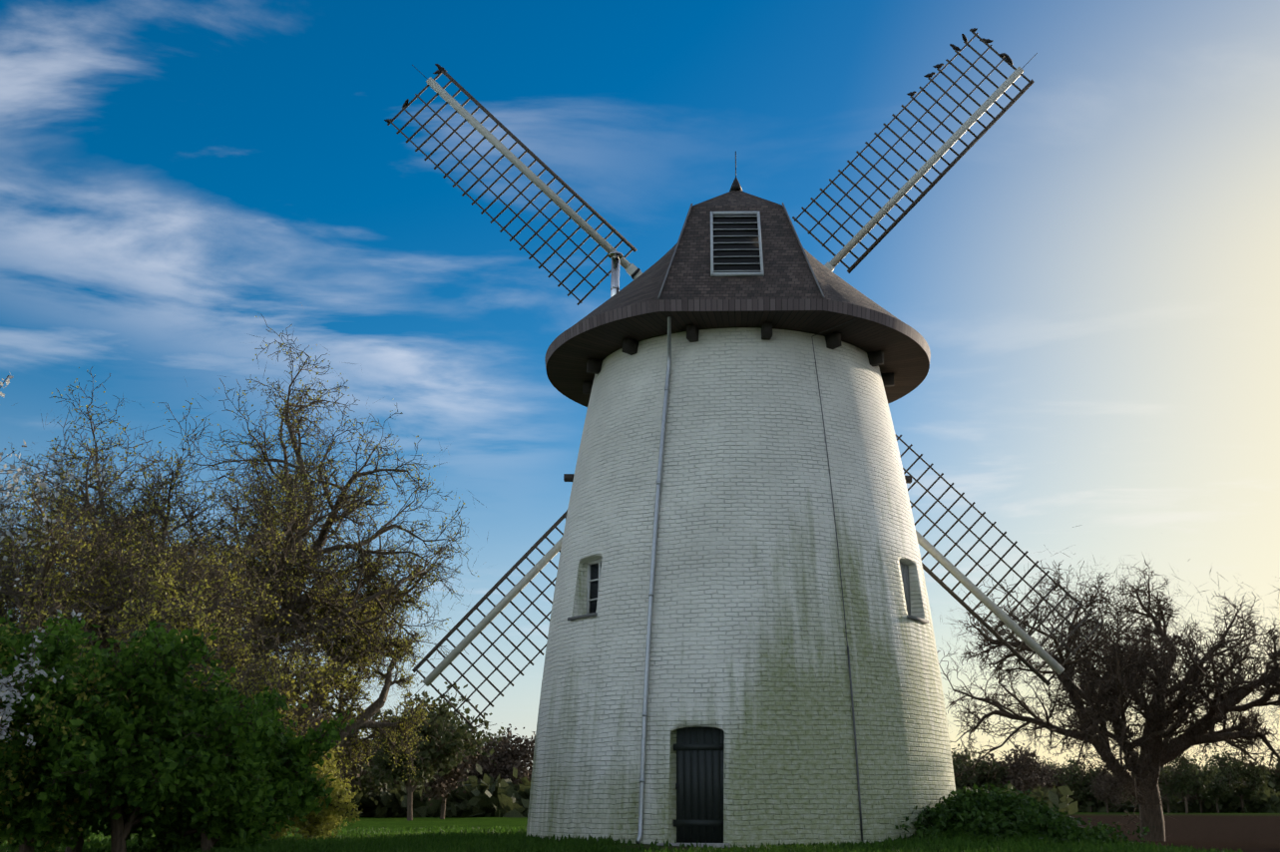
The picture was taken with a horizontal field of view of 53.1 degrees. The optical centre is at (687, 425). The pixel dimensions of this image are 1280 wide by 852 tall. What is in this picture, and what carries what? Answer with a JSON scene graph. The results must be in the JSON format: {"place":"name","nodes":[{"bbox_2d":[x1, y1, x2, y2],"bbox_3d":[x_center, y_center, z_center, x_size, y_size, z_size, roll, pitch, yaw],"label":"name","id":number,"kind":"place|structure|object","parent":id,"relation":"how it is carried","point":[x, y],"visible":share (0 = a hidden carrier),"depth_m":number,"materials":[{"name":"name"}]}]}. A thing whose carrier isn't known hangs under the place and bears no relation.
{"place":"outdoors","nodes":[
{"label":"outdoors","id":0,"kind":"place"},
{"bbox_2d":[0,818,1246,851],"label":"grass","id":1,"kind":"structure","parent":0,"point":[508,838],"depth_m":21.71,"materials":[{"name":"green plant"}]},
{"bbox_2d":[0,0,1279,785],"label":"sky","id":2,"kind":"structure","parent":0,"point":[1091,288],"materials":[{"name":"blue"}]},
{"bbox_2d":[88,812,1279,851],"bbox_3d":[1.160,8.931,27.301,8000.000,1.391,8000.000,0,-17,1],"label":"ground","id":3,"kind":"structure","parent":0,"point":[1252,832],"depth_m":82.88,"materials":[{"name":"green plant"}]},
{"bbox_2d":[0,450,35,479],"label":"branch","id":4,"kind":"object","parent":3,"relation":"on","point":[12,470],"visible":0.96,"depth_m":14.78,"materials":[{"name":"brown plant"}]},
{"bbox_2d":[15,633,90,851],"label":"leaves","id":5,"kind":"object","parent":3,"relation":"on","point":[24,847],"visible":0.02,"depth_m":19.52,"materials":[{"name":"green plant"}]},
{"bbox_2d":[0,371,108,746],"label":"tree blossoms","id":6,"kind":"object","parent":3,"relation":"on","point":[15,477],"visible":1,"depth_m":15.30,"materials":[{"name":"plant"}]},
{"bbox_2d":[34,619,111,851],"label":"branches","id":7,"kind":"object","parent":3,"relation":"on","point":[79,846],"visible":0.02,"depth_m":20.71,"materials":[{"name":"green plant"}]},
{"bbox_2d":[0,623,173,851],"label":"hedge shrub buds","id":8,"kind":"object","parent":3,"relation":"on","point":[64,731],"visible":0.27,"depth_m":19.26,"materials":[{"name":"green plant"}]},
{"bbox_2d":[0,367,341,683],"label":"tree leaves","id":9,"kind":"object","parent":3,"relation":"on","point":[99,579],"visible":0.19,"depth_m":34.48,"materials":[{"name":"green plant"}]},
{"bbox_2d":[0,609,354,851],"bbox_3d":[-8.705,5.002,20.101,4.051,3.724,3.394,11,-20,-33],"label":"hedge shrub","id":10,"kind":"object","parent":3,"relation":"on","point":[120,830],"visible":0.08,"depth_m":19.70,"materials":[{"name":"green plant"}]},
{"bbox_2d":[132,663,271,851],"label":"hedge shrub","id":11,"kind":"object","parent":3,"relation":"on","point":[206,844],"depth_m":20.15,"materials":[{"name":"green plant"}]},
{"bbox_2d":[108,680,300,849],"bbox_3d":[-8.540,5.402,21.249,3.565,3.520,2.637,-5,-17,18],"label":"hedge shrub","id":12,"kind":"object","parent":3,"relation":"on","point":[215,800],"depth_m":20.76,"materials":[{"name":"green plant"}]},
{"bbox_2d":[0,313,474,712],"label":"tree","id":13,"kind":"object","parent":3,"relation":"on","point":[318,551],"visible":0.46,"depth_m":43.12,"materials":[{"name":"brown plant"}]},
{"bbox_2d":[0,328,488,714],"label":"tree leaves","id":14,"kind":"object","parent":13,"relation":"attached to","point":[269,488],"visible":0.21,"depth_m":42.85,"materials":[{"name":"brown plant"}]},
{"bbox_2d":[0,316,478,727],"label":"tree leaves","id":15,"kind":"object","parent":14,"relation":"attached to","point":[269,529],"visible":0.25,"depth_m":42.74,"materials":[{"name":"green plant"}]},
{"bbox_2d":[67,508,417,839],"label":"tree leaves","id":16,"kind":"object","parent":3,"relation":"on","point":[260,675],"visible":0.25,"depth_m":27.72,"materials":[{"name":"green plant"}]},
{"bbox_2d":[104,551,360,758],"bbox_3d":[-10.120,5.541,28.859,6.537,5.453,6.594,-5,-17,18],"label":"tree","id":17,"kind":"object","parent":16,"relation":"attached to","point":[321,668],"visible":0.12,"depth_m":27.71,"materials":[{"name":"green plant"}]},
{"bbox_2d":[257,698,344,816],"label":"branches","id":18,"kind":"object","parent":3,"relation":"on","point":[307,755],"visible":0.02,"depth_m":22.38,"materials":[{"name":"green plant"}]},
{"bbox_2d":[262,772,353,841],"bbox_3d":[-8.414,7.548,27.466,2.651,3.024,3.287,0,-17,1],"label":"hedge shrub","id":19,"kind":"object","parent":3,"relation":"on","point":[321,811],"visible":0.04,"depth_m":26.98,"materials":[{"name":"green plant"}]},
{"bbox_2d":[254,731,363,840],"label":"hedge shrub buds","id":20,"kind":"object","parent":3,"relation":"on","point":[335,812],"visible":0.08,"depth_m":26.99,"materials":[{"name":"green plant"}]},
{"bbox_2d":[290,735,360,839],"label":"bush leaves","id":21,"kind":"object","parent":3,"relation":"on","point":[346,799],"visible":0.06,"depth_m":30.10,"materials":[{"name":"green plant"}]},
{"bbox_2d":[175,520,485,804],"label":"tree leaves","id":22,"kind":"object","parent":3,"relation":"on","point":[382,709],"visible":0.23,"depth_m":47.14,"materials":[{"name":"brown plant"}]},
{"bbox_2d":[302,702,375,799],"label":"tree","id":23,"kind":"object","parent":3,"relation":"on","point":[353,772],"visible":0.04,"depth_m":121.23,"materials":[{"name":"green plant"}]},
{"bbox_2d":[312,701,404,805],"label":"tree","id":24,"kind":"object","parent":3,"relation":"on","point":[365,779],"visible":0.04,"depth_m":130.51,"materials":[{"name":"green plant"}]},
{"bbox_2d":[364,763,401,793],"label":"tree","id":25,"kind":"object","parent":3,"relation":"on","point":[387,782],"visible":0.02,"depth_m":139.27,"materials":[{"name":"green plant"}]},
{"bbox_2d":[359,680,500,820],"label":"tree","id":26,"kind":"object","parent":3,"relation":"on","point":[458,743],"visible":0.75,"depth_m":112.61,"materials":[{"name":"green plant"}]},
{"bbox_2d":[416,720,490,819],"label":"tree","id":27,"kind":"object","parent":3,"relation":"on","point":[440,786],"visible":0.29,"depth_m":123.84,"materials":[{"name":"green plant"}]},
{"bbox_2d":[464,726,511,766],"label":"tree","id":28,"kind":"object","parent":3,"relation":"on","point":[499,738],"visible":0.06,"depth_m":163.53,"materials":[{"name":"green plant"}]},
{"bbox_2d":[461,722,535,784],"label":"tree","id":29,"kind":"object","parent":3,"relation":"on","point":[507,759],"visible":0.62,"depth_m":153.18,"materials":[{"name":"green plant"}]},
{"bbox_2d":[656,843,729,848],"bbox_3d":[0.106,7.528,22.936,1.240,0.100,0.560,-4,-17,12],"label":"doorstep","id":30,"kind":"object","parent":3,"relation":"on","point":[718,845],"depth_m":22.72,"materials":[{"name":"stone"}]},
{"bbox_2d":[526,327,956,848],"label":"mill tower","id":31,"kind":"structure","parent":3,"relation":"on","point":[748,655],"depth_m":25.23,"materials":[{"name":"white brick"}]},
{"bbox_2d":[567,612,597,620],"bbox_3d":[-2.005,3.912,26.110,0.460,0.060,0.940,13,-21,-37],"label":"window sill","id":32,"kind":"structure","parent":31,"relation":"attached to","point":[583,617],"depth_m":25.92,"materials":[{"name":"grey stone"}]},
{"bbox_2d":[586,558,602,613],"bbox_3d":[-1.821,3.360,26.430,0.060,1.230,0.870,13,-21,-37],"label":"window frame","id":33,"kind":"object","parent":31,"relation":"attached to","point":[589,580],"visible":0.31,"depth_m":26.66,"materials":[{"name":"white wood"}]},
{"bbox_2d":[589,563,598,613],"bbox_3d":[-1.806,3.363,26.442,0.008,1.160,0.800,13,-21,-37],"label":"window glass","id":34,"kind":"object","parent":33,"relation":"in","point":[594,585],"depth_m":26.62,"materials":[{"name":"black glass"}]},
{"bbox_2d":[635,316,671,844],"bbox_3d":[-0.528,2.720,25.191,0.382,10.437,1.254,-8,-18,25],"label":"cable","id":35,"kind":"object","parent":31,"relation":"attached to","point":[646,670],"visible":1,"depth_m":24.95,"materials":[{"name":"metal"}]},
{"bbox_2d":[673,726,724,843],"bbox_3d":[0.227,6.610,23.568,1.020,2.120,0.062,-4,-17,12],"label":"door","id":36,"kind":"structure","parent":31,"relation":"attached to","point":[699,781],"depth_m":23.56,"materials":[{"name":"black wood"}]},
{"bbox_2d":[572,205,899,326],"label":"windmill roof","id":37,"kind":"structure","parent":31,"relation":"on","point":[788,274],"depth_m":27.38,"materials":[{"name":"grey tile"}]},
{"bbox_2d":[608,250,623,297],"bbox_3d":[-1.784,-3.398,31.373,0.370,1.930,0.380,0,-17,1],"label":"stove flue","id":38,"kind":"object","parent":37,"relation":"attached to","point":[616,256],"visible":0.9,"depth_m":31.40,"materials":[{"name":"silver metal"}]},
{"bbox_2d":[713,214,760,272],"bbox_3d":[1.051,-3.993,28.047,1.060,2.130,1.462,0,-17,1],"label":"dark louvre","id":39,"kind":"object","parent":37,"relation":"attached to","point":[736,245],"visible":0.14,"depth_m":28.00,"materials":[{"name":"black wood"}]},
{"bbox_2d":[692,190,781,206],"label":"roof gable","id":40,"kind":"structure","parent":37,"relation":"on","point":[735,198],"depth_m":29.67,"materials":[{"name":"grey tile"}]},
{"bbox_2d":[729,151,742,191],"bbox_3d":[1.141,-6.082,30.554,0.320,1.050,0.320,0,-17,1],"label":"finial","id":41,"kind":"object","parent":40,"relation":"on","point":[735,185],"visible":0.92,"depth_m":30.36,"materials":[{"name":"grey metal"}]},
{"bbox_2d":[710,211,764,276],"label":"louvre slats","id":42,"kind":"object","parent":37,"relation":"on","point":[760,273],"visible":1,"depth_m":27.91,"materials":[{"name":"grey wood"}]},
{"bbox_2d":[544,298,930,370],"bbox_3d":[1.162,-1.256,30.494,9.048,0.242,8.720,0,-17,1],"label":"roof rim","id":43,"kind":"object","parent":37,"relation":"attached to","point":[734,305],"depth_m":26.46,"materials":[{"name":"black wood"}]},
{"bbox_2d":[546,310,929,407],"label":"roof eave soffit","id":44,"kind":"structure","parent":37,"relation":"attached to","point":[906,361],"depth_m":27.67,"materials":[{"name":"black wood"}]},
{"bbox_2d":[657,202,825,299],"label":"roof edge trim","id":45,"kind":"structure","parent":37,"relation":"attached to","point":[812,271],"depth_m":27.68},
{"bbox_2d":[407,52,1081,702],"bbox_3d":[1.216,-1.971,34.147,18.148,17.973,4.928,0,-17,1],"label":"sail iron","id":46,"kind":"object","parent":37,"relation":"attached to","point":[633,278],"visible":0.15,"depth_m":35.26,"materials":[{"name":"grey metal"}]},
{"bbox_2d":[384,27,1013,122],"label":"birds","id":47,"kind":"object","parent":46,"relation":"attached to","point":[931,75],"visible":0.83,"depth_m":36.45},
{"bbox_2d":[563,473,911,483],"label":"beam ends","id":48,"kind":"object","parent":31,"relation":"attached to","point":[570,478],"depth_m":29.45,"materials":[{"name":"wood"}]},
{"bbox_2d":[582,322,894,395],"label":"support brackets","id":49,"kind":"object","parent":31,"relation":"attached to","point":[832,340],"visible":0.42,"depth_m":27.77,"materials":[{"name":"black wood"}]},
{"bbox_2d":[812,319,862,842],"bbox_3d":[3.119,2.809,25.467,0.487,10.410,1.254,8,-18,-25],"label":"lightning conductor","id":50,"kind":"object","parent":31,"relation":"attached to","point":[845,628],"visible":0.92,"depth_m":24.44,"materials":[{"name":"grey metal"}]},
{"bbox_2d":[899,562,910,615],"bbox_3d":[4.457,3.440,26.701,0.030,1.160,0.792,-10,-19,31],"label":"window reveal","id":51,"kind":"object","parent":31,"relation":"attached to","point":[905,575],"depth_m":26.90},
{"bbox_2d":[906,615,928,623],"bbox_3d":[4.614,4.006,26.427,0.380,0.060,0.940,-10,-19,31],"label":"window sill","id":52,"kind":"structure","parent":31,"relation":"attached to","point":[918,619],"depth_m":26.25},
{"bbox_2d":[341,763,1279,818],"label":"hedgerow","id":53,"kind":"object","parent":3,"relation":"on","point":[498,797],"visible":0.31,"depth_m":141.40,"materials":[{"name":"green plant"}]},
{"bbox_2d":[950,744,1014,794],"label":"tree","id":54,"kind":"object","parent":3,"relation":"on","point":[962,782],"visible":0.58,"depth_m":190.62,"materials":[{"name":"green plant"}]},
{"bbox_2d":[977,741,1046,794],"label":"tree","id":55,"kind":"object","parent":3,"relation":"on","point":[1017,783],"visible":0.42,"depth_m":191.38,"materials":[{"name":"green plant"}]},
{"bbox_2d":[894,780,1155,845],"bbox_3d":[5.791,7.596,24.853,5.916,1.363,4.843,0,-17,1],"label":"shrub","id":56,"kind":"object","parent":3,"relation":"on","point":[993,810],"visible":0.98,"depth_m":23.76,"materials":[{"name":"green plant"}]},
{"bbox_2d":[1029,755,1059,791],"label":"tree","id":57,"kind":"object","parent":3,"relation":"on","point":[1049,783],"visible":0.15,"depth_m":290.50,"materials":[{"name":"green plant"}]},
{"bbox_2d":[1038,758,1069,791],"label":"tree","id":58,"kind":"object","parent":3,"relation":"on","point":[1052,764],"visible":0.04,"depth_m":307.17,"materials":[{"name":"green plant"}]},
{"bbox_2d":[1044,764,1072,792],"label":"tree","id":59,"kind":"object","parent":3,"relation":"on","point":[1058,783],"visible":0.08,"depth_m":302.02,"materials":[{"name":"green plant"}]},
{"bbox_2d":[1056,753,1103,812],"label":"tree","id":60,"kind":"object","parent":3,"relation":"on","point":[1078,787],"visible":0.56,"depth_m":283.09,"materials":[{"name":"green plant"}]},
{"bbox_2d":[932,525,1279,842],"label":"bare tree","id":61,"kind":"object","parent":3,"relation":"on","point":[1115,690],"visible":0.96,"depth_m":44.20,"materials":[{"name":"brown plant"}]},
{"bbox_2d":[1086,768,1126,813],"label":"tree","id":62,"kind":"object","parent":3,"relation":"on","point":[1103,797],"visible":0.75,"depth_m":257.01,"materials":[{"name":"green plant"}]},
{"bbox_2d":[1159,764,1179,813],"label":"tree","id":63,"kind":"object","parent":3,"relation":"on","point":[1167,800],"visible":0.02,"depth_m":273.87,"materials":[{"name":"green plant"}]},
{"bbox_2d":[1158,752,1223,813],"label":"tree","id":64,"kind":"object","parent":3,"relation":"on","point":[1180,786],"visible":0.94,"depth_m":252.99,"materials":[{"name":"green plant"}]},
{"bbox_2d":[1177,767,1224,813],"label":"tree","id":65,"kind":"object","parent":3,"relation":"on","point":[1194,797],"visible":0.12,"depth_m":272.45,"materials":[{"name":"green plant"}]},
{"bbox_2d":[1202,764,1241,813],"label":"tree","id":66,"kind":"object","parent":3,"relation":"on","point":[1218,787],"visible":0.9,"depth_m":266.05,"materials":[{"name":"green plant"}]},
{"bbox_2d":[1202,747,1271,813],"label":"tree","id":67,"kind":"object","parent":3,"relation":"on","point":[1242,771],"visible":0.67,"depth_m":270.55,"materials":[{"name":"green plant"}]},
{"bbox_2d":[1241,589,1279,673],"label":"tree","id":68,"kind":"object","parent":3,"relation":"on","point":[1274,623],"visible":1,"depth_m":40.14,"materials":[{"name":"brown plant"}]},
{"bbox_2d":[1245,757,1279,793],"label":"tree","id":69,"kind":"object","parent":3,"relation":"on","point":[1275,781],"visible":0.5,"depth_m":290.96,"materials":[{"name":"green plant"}]},
{"bbox_2d":[423,66,1064,686],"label":"sail spars","id":70,"kind":"object","parent":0,"point":[631,270],"visible":0.46,"depth_m":35.54,"materials":[{"name":"grey wood"}]},
{"bbox_2d":[387,31,1103,728],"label":"sail lattices","id":71,"kind":"object","parent":70,"relation":"attached to","point":[850,269],"visible":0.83,"depth_m":35.63,"materials":[{"name":"brown wood"}]}
]}

